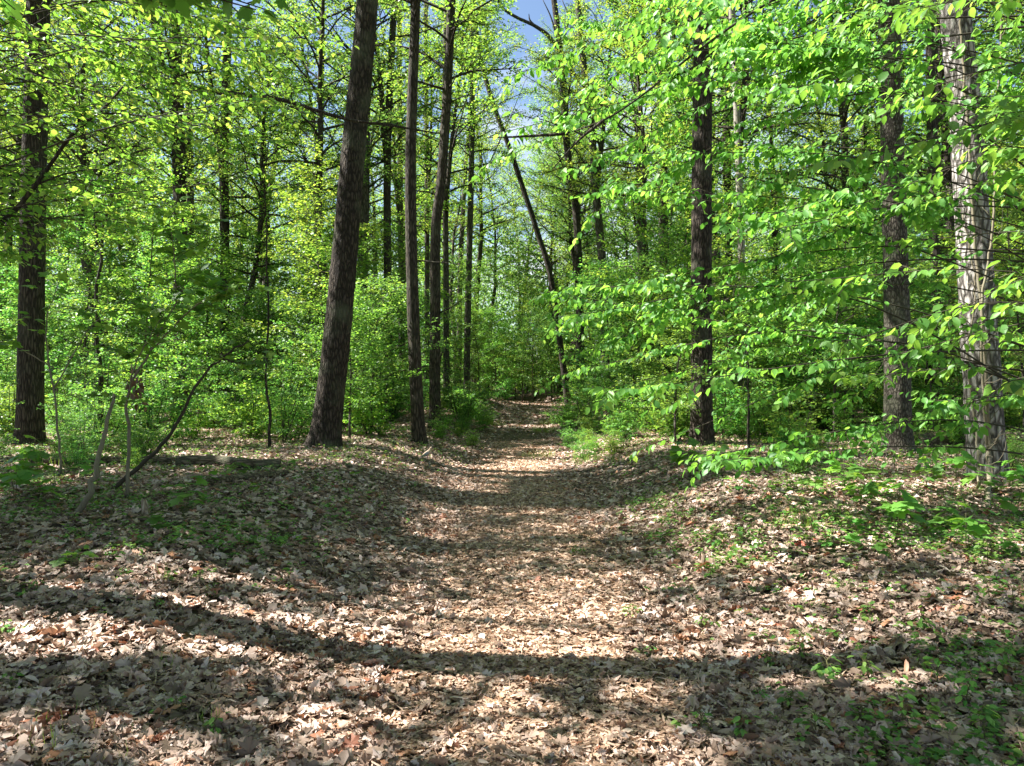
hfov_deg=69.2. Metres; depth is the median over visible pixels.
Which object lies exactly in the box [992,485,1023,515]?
maple seedling
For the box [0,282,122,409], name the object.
young tree
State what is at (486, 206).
forest tree
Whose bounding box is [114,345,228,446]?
shrub
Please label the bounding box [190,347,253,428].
shrub
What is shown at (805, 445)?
shrub
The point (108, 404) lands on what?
shrub
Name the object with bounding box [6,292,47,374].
young tree
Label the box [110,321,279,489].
sapling
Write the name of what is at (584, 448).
shrub
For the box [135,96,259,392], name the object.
forest tree
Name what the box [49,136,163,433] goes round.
sapling
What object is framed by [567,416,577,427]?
shrub
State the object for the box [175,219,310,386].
young tree
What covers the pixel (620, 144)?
tree
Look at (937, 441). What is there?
fallen log
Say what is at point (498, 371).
young tree
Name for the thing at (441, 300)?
young tree
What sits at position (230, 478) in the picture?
fallen log
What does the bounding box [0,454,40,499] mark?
maple seedling
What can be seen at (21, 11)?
forest tree
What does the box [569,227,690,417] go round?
young tree
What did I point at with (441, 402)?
shrub
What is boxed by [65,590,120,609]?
fallen stick
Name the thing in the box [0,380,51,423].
shrub
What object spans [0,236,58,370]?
young tree
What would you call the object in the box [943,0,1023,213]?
forest tree
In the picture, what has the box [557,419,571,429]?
shrub
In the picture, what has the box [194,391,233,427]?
shrub
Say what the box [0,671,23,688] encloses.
herb plant
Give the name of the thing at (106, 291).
young tree
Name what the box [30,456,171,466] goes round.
fallen log
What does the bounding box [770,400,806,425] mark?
shrub
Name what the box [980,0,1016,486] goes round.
climbing vine
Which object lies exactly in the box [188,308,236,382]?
young tree
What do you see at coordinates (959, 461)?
maple seedling
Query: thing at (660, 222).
oak tree
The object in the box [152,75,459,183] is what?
dead branch
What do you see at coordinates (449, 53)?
oak tree
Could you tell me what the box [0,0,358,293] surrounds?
maple tree
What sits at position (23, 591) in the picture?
herb plant
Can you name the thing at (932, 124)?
tree
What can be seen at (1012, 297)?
young tree
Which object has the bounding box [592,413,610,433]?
shrub
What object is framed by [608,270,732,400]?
young tree
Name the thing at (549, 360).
young tree
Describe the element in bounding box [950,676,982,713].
herb plant
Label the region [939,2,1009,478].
hickory tree
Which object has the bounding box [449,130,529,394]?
forest tree
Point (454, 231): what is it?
forest tree
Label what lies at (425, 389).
shrub
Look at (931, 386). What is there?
sapling
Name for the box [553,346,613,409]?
shrub
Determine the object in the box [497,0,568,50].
dead branch
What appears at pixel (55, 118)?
forest tree
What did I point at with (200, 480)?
maple seedling
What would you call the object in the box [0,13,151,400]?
forest tree
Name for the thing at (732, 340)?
young tree
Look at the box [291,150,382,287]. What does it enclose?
forest tree
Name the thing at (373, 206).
forest tree
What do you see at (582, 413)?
shrub
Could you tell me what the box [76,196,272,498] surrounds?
sapling
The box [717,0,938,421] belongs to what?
tree
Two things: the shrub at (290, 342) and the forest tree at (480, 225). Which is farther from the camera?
the forest tree at (480, 225)
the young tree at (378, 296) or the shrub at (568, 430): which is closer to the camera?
the shrub at (568, 430)
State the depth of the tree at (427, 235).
35.70 m
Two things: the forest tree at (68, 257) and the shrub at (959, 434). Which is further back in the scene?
the forest tree at (68, 257)
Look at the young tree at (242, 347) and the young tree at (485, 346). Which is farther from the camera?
the young tree at (485, 346)
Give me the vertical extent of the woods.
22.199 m
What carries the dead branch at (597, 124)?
attached to the beech tree at (801, 56)
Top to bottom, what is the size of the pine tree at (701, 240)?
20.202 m
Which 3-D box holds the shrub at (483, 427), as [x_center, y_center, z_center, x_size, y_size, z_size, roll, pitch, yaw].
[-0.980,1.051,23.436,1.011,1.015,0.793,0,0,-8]
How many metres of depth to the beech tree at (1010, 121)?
5.06 m
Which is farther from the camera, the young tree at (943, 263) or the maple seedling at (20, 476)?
the young tree at (943, 263)
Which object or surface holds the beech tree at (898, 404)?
on the ground at (622, 484)
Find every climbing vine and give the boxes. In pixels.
[951,215,1011,488]
[956,8,1023,508]
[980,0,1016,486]
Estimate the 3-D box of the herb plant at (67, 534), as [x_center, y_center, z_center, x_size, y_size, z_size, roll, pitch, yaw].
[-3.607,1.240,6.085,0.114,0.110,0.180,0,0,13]
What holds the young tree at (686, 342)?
on the ground at (622, 484)
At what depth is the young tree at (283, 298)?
42.31 m
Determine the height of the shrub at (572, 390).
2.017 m
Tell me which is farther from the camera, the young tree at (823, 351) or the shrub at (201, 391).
the shrub at (201, 391)
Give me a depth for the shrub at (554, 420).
27.14 m
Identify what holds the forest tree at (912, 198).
on the ground at (622, 484)
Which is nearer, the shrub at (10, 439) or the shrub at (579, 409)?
the shrub at (10, 439)
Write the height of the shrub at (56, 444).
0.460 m
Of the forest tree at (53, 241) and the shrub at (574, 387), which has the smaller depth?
the shrub at (574, 387)
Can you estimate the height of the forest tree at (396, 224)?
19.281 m
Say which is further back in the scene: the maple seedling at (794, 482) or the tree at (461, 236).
the tree at (461, 236)
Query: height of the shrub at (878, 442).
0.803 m
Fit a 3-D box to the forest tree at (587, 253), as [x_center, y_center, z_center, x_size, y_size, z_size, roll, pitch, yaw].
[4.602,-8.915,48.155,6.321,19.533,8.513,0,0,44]
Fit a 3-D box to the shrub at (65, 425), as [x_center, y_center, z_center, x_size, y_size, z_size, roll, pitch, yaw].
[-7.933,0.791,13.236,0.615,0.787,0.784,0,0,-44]
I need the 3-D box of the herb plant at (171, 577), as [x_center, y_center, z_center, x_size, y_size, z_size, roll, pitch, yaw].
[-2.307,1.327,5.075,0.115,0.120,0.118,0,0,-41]
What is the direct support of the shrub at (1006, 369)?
on the ground at (622, 484)
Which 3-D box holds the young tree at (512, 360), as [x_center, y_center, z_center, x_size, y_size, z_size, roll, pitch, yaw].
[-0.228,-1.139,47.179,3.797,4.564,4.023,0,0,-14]
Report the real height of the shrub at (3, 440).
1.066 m
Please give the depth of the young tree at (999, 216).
24.46 m
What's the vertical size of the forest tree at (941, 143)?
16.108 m
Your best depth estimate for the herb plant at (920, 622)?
4.27 m
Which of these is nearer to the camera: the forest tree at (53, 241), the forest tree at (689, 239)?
the forest tree at (689, 239)
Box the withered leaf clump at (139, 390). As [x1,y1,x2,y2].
[125,364,148,418]
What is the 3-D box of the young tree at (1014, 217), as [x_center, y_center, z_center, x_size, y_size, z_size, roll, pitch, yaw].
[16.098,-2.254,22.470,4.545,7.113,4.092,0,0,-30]
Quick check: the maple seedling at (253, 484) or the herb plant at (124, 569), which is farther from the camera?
the maple seedling at (253, 484)
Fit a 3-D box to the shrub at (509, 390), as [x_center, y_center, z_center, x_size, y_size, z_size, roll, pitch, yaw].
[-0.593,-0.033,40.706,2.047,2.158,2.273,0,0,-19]
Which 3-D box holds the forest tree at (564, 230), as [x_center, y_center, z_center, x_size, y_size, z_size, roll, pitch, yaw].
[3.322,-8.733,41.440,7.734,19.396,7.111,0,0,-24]
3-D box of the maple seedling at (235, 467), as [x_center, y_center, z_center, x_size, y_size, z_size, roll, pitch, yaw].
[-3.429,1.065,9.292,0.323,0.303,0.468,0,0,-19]
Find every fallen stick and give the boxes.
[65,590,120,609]
[137,516,185,521]
[787,495,842,504]
[940,502,984,515]
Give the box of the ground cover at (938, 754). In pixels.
[0,420,1023,765]
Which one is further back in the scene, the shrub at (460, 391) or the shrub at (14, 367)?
the shrub at (14, 367)
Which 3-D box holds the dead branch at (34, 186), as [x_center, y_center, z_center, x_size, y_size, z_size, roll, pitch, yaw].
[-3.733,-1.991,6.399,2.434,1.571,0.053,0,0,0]
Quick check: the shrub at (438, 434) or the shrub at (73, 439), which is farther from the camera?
the shrub at (438, 434)
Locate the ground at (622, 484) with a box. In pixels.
[0,354,1023,765]
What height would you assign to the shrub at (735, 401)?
2.181 m
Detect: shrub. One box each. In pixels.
[0,353,50,397]
[0,376,59,418]
[0,377,15,422]
[0,379,45,438]
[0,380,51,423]
[0,392,24,454]
[0,430,18,463]
[5,349,68,399]
[11,348,106,437]
[36,396,108,454]
[44,408,84,443]
[45,393,76,425]
[46,428,71,452]
[48,384,78,412]
[49,356,116,413]
[51,435,90,468]
[52,343,178,450]
[56,397,132,464]
[61,420,112,455]
[77,328,170,415]
[77,381,150,428]
[80,380,132,414]
[80,382,144,428]
[108,368,180,430]
[109,394,148,444]
[109,426,141,451]
[112,432,145,456]
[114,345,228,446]
[119,409,164,453]
[120,446,145,469]
[122,406,180,454]
[164,392,224,439]
[188,357,234,412]
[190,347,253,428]
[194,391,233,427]
[199,378,242,421]
[213,315,319,428]
[216,372,290,439]
[223,368,269,424]
[244,384,285,426]
[252,348,352,442]
[253,396,290,433]
[268,351,315,414]
[278,331,382,432]
[290,378,348,424]
[343,381,409,435]
[344,377,402,425]
[366,366,407,414]
[367,366,409,421]
[394,355,441,412]
[423,392,446,408]
[425,405,449,430]
[427,419,452,438]
[440,360,504,422]
[440,370,466,406]
[440,381,476,407]
[441,377,485,412]
[441,407,455,424]
[442,356,481,390]
[450,385,482,416]
[450,421,468,436]
[455,412,480,432]
[460,428,480,445]
[465,393,496,421]
[470,377,496,400]
[471,397,493,425]
[471,403,496,430]
[477,397,501,423]
[484,404,500,420]
[485,364,521,399]
[539,402,562,423]
[548,366,591,405]
[550,401,566,420]
[551,352,619,426]
[551,400,582,425]
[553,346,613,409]
[554,416,585,447]
[557,394,578,416]
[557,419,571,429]
[560,379,575,399]
[566,419,589,439]
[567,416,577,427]
[568,396,598,420]
[568,429,596,458]
[573,375,594,402]
[574,428,602,448]
[577,414,599,434]
[585,434,603,451]
[589,360,639,421]
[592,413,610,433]
[595,385,652,438]
[599,429,625,454]
[600,402,647,447]
[611,350,651,418]
[625,391,682,431]
[633,356,688,423]
[638,373,728,441]
[649,398,686,436]
[658,340,745,433]
[712,341,807,438]
[714,376,778,437]
[726,353,783,418]
[736,386,791,443]
[746,378,799,427]
[750,388,843,455]
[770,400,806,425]
[771,410,822,449]
[776,349,879,429]
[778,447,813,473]
[779,355,808,415]
[782,373,862,431]
[788,432,824,462]
[804,383,869,426]
[814,432,825,449]
[824,399,871,437]
[853,385,883,423]
[855,379,913,414]
[861,409,881,446]
[870,370,937,432]
[872,390,931,423]
[876,384,950,429]
[912,381,931,411]
[913,423,939,445]
[914,367,962,430]
[922,319,1023,429]
[934,400,963,429]
[938,401,964,444]
[944,316,1023,419]
[1002,376,1022,432]
[1006,436,1023,457]
[1007,426,1023,468]
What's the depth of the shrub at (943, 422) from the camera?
18.38 m
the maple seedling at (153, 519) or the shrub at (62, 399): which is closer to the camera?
the maple seedling at (153, 519)
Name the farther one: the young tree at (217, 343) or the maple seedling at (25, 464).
the young tree at (217, 343)
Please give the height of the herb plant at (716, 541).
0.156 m
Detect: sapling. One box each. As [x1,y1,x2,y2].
[0,270,142,473]
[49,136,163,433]
[71,374,146,514]
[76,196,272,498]
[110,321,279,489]
[230,167,293,447]
[720,298,782,455]
[917,337,945,432]
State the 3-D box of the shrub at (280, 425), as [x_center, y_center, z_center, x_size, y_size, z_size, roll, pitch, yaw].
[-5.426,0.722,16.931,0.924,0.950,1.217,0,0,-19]
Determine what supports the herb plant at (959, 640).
on the ground at (622, 484)
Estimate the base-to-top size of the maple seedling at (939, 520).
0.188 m
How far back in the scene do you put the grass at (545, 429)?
7.14 m
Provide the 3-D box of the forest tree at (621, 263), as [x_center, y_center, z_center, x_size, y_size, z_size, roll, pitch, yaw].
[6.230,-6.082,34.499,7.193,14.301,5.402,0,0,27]
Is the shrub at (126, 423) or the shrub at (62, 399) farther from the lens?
the shrub at (62, 399)
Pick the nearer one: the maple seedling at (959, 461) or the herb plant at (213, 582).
the herb plant at (213, 582)
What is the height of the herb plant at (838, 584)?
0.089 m
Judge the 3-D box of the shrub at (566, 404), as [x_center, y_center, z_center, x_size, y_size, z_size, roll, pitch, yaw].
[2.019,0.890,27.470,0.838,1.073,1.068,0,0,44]
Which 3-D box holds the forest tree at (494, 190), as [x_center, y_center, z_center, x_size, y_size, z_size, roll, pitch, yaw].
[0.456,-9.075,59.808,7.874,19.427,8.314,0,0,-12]
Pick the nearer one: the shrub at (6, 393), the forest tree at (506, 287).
the shrub at (6, 393)
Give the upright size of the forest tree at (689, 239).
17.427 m
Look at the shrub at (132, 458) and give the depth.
9.89 m
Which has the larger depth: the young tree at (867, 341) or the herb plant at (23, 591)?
the young tree at (867, 341)
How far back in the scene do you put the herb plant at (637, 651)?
4.32 m
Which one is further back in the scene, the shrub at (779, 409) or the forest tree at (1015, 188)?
the forest tree at (1015, 188)
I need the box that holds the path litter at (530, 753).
[46,441,1007,765]
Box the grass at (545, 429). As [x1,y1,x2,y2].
[17,419,860,760]
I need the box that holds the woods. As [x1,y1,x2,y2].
[0,96,1023,397]
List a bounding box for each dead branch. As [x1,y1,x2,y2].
[0,61,218,222]
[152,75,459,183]
[486,0,774,168]
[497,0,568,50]
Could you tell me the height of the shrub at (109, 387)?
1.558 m
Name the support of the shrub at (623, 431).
on the ground at (622, 484)
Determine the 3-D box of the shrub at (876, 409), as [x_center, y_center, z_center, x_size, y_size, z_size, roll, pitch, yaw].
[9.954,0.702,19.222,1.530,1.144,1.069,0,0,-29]
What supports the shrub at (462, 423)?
on the ground at (622, 484)
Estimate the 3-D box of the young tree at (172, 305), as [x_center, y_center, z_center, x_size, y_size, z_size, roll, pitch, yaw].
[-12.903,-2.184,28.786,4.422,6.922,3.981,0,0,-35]
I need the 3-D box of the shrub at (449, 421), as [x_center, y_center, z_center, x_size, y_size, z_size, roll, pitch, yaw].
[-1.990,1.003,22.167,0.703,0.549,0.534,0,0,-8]
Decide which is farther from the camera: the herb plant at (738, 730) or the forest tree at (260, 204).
the forest tree at (260, 204)
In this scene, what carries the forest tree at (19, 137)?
on the ground at (622, 484)
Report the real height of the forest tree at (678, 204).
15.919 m
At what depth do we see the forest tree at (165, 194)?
46.22 m
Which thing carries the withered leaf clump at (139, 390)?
hanging from the sapling at (198, 277)
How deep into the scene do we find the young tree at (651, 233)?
22.21 m
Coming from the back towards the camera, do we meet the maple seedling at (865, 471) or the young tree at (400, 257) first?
the young tree at (400, 257)
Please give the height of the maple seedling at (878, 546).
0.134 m
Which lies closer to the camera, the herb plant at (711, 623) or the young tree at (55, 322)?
the herb plant at (711, 623)
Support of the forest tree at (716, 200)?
on the ground at (622, 484)
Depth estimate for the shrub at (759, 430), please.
14.83 m
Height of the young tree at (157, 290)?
5.880 m
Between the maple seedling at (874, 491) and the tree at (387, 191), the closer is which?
the maple seedling at (874, 491)
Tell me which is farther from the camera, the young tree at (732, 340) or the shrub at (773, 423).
the young tree at (732, 340)
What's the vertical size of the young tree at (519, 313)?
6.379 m
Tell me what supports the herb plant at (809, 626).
on the ground at (622, 484)
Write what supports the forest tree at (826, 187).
on the ground at (622, 484)
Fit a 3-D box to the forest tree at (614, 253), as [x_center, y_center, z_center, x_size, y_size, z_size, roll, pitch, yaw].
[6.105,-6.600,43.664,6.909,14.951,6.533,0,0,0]
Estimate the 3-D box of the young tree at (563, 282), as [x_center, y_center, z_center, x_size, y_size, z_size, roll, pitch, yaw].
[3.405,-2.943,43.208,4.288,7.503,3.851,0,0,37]
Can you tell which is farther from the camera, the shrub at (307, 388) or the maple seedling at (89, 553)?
the shrub at (307, 388)
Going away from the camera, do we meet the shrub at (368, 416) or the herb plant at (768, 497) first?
the herb plant at (768, 497)
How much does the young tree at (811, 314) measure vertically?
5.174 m
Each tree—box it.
[0,0,76,375]
[0,0,115,264]
[0,0,125,378]
[0,0,214,402]
[0,0,289,25]
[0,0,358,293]
[0,1,75,251]
[0,1,185,382]
[0,2,195,415]
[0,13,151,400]
[0,16,104,348]
[0,66,90,345]
[0,112,111,372]
[0,154,82,310]
[0,175,160,420]
[0,226,46,359]
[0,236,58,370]
[0,242,15,348]
[0,253,162,387]
[0,260,74,385]
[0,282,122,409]
[5,329,94,391]
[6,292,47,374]
[10,0,121,445]
[15,306,73,391]
[46,142,106,385]
[48,0,282,419]
[50,142,156,279]
[50,242,128,383]
[50,256,153,395]
[51,217,210,397]
[52,213,238,414]
[53,154,231,432]
[65,29,216,332]
[75,8,248,395]
[75,105,199,312]
[90,215,244,429]
[109,303,189,387]
[113,244,217,402]
[121,236,217,389]
[123,0,347,413]
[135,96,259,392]
[154,232,212,362]
[160,219,260,410]
[165,9,340,368]
[166,279,286,385]
[168,243,243,395]
[169,4,380,410]
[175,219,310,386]
[186,79,311,257]
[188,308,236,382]
[190,305,309,409]
[191,0,433,339]
[192,314,257,387]
[194,66,331,377]
[194,101,282,320]
[198,0,379,390]
[206,287,319,421]
[207,323,275,393]
[230,134,408,398]
[232,255,291,363]
[236,238,386,383]
[244,0,471,410]
[246,322,287,380]
[253,149,403,361]
[253,225,407,426]
[254,256,310,376]
[258,97,287,289]
[258,97,372,278]
[269,0,481,415]
[273,315,347,381]
[281,277,422,438]
[283,270,451,435]
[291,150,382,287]
[297,63,429,325]
[299,0,463,400]
[299,218,449,419]
[303,0,377,447]
[322,53,456,396]
[342,0,525,407]
[346,0,531,431]
[348,262,405,374]
[348,290,459,422]
[369,94,458,357]
[370,0,501,398]
[370,152,466,362]
[376,141,466,273]
[378,0,458,445]
[379,175,457,302]
[381,288,463,374]
[398,249,498,383]
[403,135,498,391]
[405,258,464,366]
[407,0,546,396]
[416,5,527,393]
[416,129,521,394]
[424,292,505,380]
[440,252,524,390]
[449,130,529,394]
[449,308,505,378]
[453,311,513,389]
[453,336,502,384]
[455,128,468,382]
[458,0,571,404]
[463,0,1023,492]
[463,307,530,396]
[470,329,526,395]
[473,146,546,386]
[483,125,583,390]
[491,329,541,398]
[492,116,608,392]
[495,149,591,298]
[497,275,558,400]
[500,0,691,398]
[502,297,563,398]
[503,34,621,376]
[503,147,612,388]
[506,51,632,393]
[506,303,555,402]
[511,0,611,404]
[512,295,559,392]
[516,322,587,400]
[518,78,651,275]
[520,194,597,318]
[525,335,567,392]
[527,269,600,382]
[531,130,632,312]
[532,256,689,421]
[535,294,600,385]
[540,0,719,420]
[540,113,629,375]
[541,321,594,371]
[550,0,723,399]
[552,252,623,377]
[554,0,742,404]
[560,137,669,383]
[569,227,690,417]
[575,320,613,374]
[578,99,720,330]
[581,130,736,424]
[585,298,670,400]
[588,167,760,374]
[588,201,651,300]
[592,266,672,401]
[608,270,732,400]
[610,275,740,441]
[614,289,740,385]
[626,131,688,276]
[627,0,795,409]
[627,92,735,268]
[628,243,690,398]
[635,0,877,397]
[643,0,822,359]
[647,103,770,254]
[648,144,731,273]
[655,291,796,409]
[660,143,810,427]
[668,38,780,280]
[668,255,807,426]
[686,6,715,445]
[712,1,850,389]
[713,175,754,280]
[713,222,769,378]
[716,205,840,381]
[716,270,830,392]
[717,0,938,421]
[719,25,882,408]
[721,179,783,283]
[731,269,856,409]
[733,95,821,272]
[735,217,958,428]
[737,271,883,429]
[742,215,934,435]
[748,236,809,366]
[748,273,836,415]
[754,243,924,398]
[759,251,789,374]
[764,278,882,396]
[769,101,858,392]
[774,0,1015,400]
[774,0,1023,398]
[791,145,878,267]
[809,12,980,398]
[822,0,1023,424]
[824,0,1023,416]
[836,74,926,267]
[840,287,914,410]
[848,0,1023,398]
[855,110,924,268]
[858,19,1022,265]
[858,282,950,385]
[861,230,1000,423]
[869,0,916,452]
[879,279,1000,391]
[882,269,925,366]
[905,83,1022,394]
[907,136,1022,276]
[909,110,1023,290]
[910,166,1023,395]
[914,140,1023,429]
[914,246,1023,385]
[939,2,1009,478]
[939,247,1023,394]
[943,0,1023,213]
[945,237,1023,430]
[947,294,1023,388]
[977,0,1023,163]
[977,0,1023,198]
[983,14,1023,265]
[989,110,1023,265]
[989,138,1019,251]
[993,190,1023,373]
[993,197,1023,335]
[1002,131,1023,239]
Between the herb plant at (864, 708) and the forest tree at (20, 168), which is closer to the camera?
the herb plant at (864, 708)
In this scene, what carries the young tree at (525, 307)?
on the ground at (622, 484)
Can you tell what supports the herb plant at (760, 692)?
on the ground at (622, 484)
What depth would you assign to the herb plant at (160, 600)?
4.61 m
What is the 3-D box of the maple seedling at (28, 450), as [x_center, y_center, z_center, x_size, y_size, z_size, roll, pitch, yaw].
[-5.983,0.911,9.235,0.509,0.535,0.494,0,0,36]
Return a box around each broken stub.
[141,498,148,514]
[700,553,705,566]
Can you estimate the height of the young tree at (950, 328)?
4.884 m
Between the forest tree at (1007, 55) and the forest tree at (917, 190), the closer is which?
the forest tree at (1007, 55)
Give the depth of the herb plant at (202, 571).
5.15 m
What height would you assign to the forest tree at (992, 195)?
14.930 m
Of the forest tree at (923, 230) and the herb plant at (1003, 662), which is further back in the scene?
the forest tree at (923, 230)
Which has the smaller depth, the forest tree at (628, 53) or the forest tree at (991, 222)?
the forest tree at (628, 53)
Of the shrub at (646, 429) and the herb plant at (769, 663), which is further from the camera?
the shrub at (646, 429)
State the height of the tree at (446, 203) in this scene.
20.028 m
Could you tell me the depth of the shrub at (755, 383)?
21.32 m
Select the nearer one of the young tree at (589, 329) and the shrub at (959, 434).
the shrub at (959, 434)
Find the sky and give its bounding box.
[0,0,1023,354]
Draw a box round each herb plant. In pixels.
[0,619,28,632]
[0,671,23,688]
[15,579,44,595]
[63,527,81,538]
[116,568,132,577]
[148,695,188,720]
[149,597,164,608]
[164,568,181,579]
[192,567,208,581]
[202,711,230,733]
[205,581,221,596]
[266,531,288,542]
[321,500,334,508]
[571,544,584,552]
[622,604,642,616]
[634,645,656,656]
[670,710,712,730]
[693,613,721,627]
[705,565,719,577]
[707,534,722,544]
[729,714,759,736]
[753,687,769,697]
[757,650,781,666]
[759,491,772,499]
[777,686,807,708]
[788,640,812,657]
[790,623,822,636]
[793,705,833,733]
[811,654,842,676]
[834,578,854,587]
[844,701,877,720]
[847,652,879,677]
[858,604,878,622]
[886,680,918,719]
[906,610,935,629]
[910,654,930,671]
[923,651,955,685]
[949,636,969,649]
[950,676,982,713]
[967,704,1004,738]
[972,540,998,565]
[976,573,998,599]
[988,646,1019,680]
[997,582,1023,612]
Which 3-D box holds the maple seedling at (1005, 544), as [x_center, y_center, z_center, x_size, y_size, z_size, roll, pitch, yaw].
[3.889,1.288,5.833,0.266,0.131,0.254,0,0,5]
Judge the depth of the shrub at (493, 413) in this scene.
28.07 m
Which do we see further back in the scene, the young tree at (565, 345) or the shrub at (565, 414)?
the young tree at (565, 345)
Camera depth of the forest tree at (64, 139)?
42.99 m
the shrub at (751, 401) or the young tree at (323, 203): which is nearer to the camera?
the shrub at (751, 401)
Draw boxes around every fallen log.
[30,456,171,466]
[175,455,280,468]
[205,469,288,486]
[913,431,1023,444]
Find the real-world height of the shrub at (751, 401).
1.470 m
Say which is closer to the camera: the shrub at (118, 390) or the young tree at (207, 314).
the shrub at (118, 390)
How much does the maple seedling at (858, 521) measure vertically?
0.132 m
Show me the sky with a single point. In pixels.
(536, 9)
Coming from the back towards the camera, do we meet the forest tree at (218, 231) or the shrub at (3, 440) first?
the forest tree at (218, 231)
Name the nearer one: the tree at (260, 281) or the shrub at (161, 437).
the shrub at (161, 437)
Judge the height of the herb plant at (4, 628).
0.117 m
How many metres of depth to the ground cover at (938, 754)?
6.39 m
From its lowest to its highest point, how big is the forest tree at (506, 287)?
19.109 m
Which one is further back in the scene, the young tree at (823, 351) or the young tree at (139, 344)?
the young tree at (139, 344)
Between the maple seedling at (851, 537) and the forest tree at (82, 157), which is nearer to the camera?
the maple seedling at (851, 537)
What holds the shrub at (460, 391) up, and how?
on the ground at (622, 484)
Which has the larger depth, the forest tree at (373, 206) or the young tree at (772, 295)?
the forest tree at (373, 206)
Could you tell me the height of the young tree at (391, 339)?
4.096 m
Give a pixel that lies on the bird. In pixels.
(427, 452)
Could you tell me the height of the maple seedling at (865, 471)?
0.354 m
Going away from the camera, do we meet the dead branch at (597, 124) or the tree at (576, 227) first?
the dead branch at (597, 124)
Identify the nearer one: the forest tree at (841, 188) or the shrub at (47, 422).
the shrub at (47, 422)
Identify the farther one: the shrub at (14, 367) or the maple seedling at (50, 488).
the shrub at (14, 367)
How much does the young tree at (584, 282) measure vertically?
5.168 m
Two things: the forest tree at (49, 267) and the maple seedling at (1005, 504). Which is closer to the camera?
the maple seedling at (1005, 504)
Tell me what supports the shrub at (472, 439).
on the ground at (622, 484)
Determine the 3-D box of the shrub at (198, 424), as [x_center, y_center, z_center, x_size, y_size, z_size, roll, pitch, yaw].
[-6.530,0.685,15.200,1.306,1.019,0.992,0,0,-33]
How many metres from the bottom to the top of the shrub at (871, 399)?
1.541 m
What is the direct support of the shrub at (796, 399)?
on the ground at (622, 484)
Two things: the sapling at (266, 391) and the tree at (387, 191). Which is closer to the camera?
the sapling at (266, 391)
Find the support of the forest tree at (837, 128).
on the ground at (622, 484)
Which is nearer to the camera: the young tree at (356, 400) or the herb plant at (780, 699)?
the herb plant at (780, 699)
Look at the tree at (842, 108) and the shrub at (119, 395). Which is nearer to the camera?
the shrub at (119, 395)
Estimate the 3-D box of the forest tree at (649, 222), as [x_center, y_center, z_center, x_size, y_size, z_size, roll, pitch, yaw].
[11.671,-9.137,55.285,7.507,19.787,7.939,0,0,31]
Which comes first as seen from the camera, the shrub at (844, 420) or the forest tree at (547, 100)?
the shrub at (844, 420)
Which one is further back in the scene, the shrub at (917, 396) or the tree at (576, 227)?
the tree at (576, 227)
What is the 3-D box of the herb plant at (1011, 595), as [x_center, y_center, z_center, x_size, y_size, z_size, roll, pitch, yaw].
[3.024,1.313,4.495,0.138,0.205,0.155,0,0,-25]
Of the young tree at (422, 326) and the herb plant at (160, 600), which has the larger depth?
the young tree at (422, 326)
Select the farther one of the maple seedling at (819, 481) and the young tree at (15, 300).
the young tree at (15, 300)
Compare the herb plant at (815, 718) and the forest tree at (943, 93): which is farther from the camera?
the forest tree at (943, 93)
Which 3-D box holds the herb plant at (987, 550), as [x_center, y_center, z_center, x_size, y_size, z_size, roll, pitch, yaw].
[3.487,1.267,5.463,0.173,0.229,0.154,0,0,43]
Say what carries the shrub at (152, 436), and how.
on the ground at (622, 484)
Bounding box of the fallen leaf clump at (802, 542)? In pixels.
[795,538,819,546]
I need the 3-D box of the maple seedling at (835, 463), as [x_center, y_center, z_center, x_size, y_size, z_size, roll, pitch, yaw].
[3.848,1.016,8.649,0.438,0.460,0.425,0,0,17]
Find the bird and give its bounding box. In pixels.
[420,447,431,458]
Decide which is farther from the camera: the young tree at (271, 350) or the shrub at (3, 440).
the young tree at (271, 350)
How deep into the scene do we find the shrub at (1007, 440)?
11.33 m
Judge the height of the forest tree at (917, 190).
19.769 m
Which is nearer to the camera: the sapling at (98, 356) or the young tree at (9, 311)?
the sapling at (98, 356)
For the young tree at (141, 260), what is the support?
on the ground at (622, 484)
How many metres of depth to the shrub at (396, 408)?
22.26 m
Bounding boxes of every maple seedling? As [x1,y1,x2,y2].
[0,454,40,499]
[9,435,51,467]
[14,450,61,490]
[24,471,72,500]
[49,551,98,566]
[70,460,105,474]
[124,511,165,528]
[163,484,187,493]
[168,482,208,510]
[192,466,229,485]
[224,456,251,473]
[248,483,259,490]
[279,458,297,465]
[667,437,704,476]
[685,453,705,472]
[706,444,731,473]
[723,478,753,489]
[766,482,793,488]
[784,480,809,489]
[798,477,829,500]
[810,467,849,488]
[821,529,861,546]
[823,453,858,484]
[842,472,883,509]
[842,515,865,530]
[844,466,889,492]
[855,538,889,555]
[870,482,927,533]
[881,477,911,500]
[912,456,945,487]
[922,514,966,533]
[928,499,960,524]
[939,443,976,479]
[943,502,997,551]
[960,463,1000,490]
[990,537,1021,553]
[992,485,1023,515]
[996,459,1023,491]
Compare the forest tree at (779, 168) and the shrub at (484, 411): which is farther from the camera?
the forest tree at (779, 168)
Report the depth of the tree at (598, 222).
30.86 m
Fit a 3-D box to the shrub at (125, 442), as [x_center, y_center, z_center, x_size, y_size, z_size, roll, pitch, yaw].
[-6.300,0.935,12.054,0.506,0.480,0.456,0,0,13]
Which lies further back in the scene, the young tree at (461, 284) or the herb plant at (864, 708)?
the young tree at (461, 284)
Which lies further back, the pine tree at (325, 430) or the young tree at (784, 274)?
the young tree at (784, 274)
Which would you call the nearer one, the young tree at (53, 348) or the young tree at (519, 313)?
the young tree at (53, 348)
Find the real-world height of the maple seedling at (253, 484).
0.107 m
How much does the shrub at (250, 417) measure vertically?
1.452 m
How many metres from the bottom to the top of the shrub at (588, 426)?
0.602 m

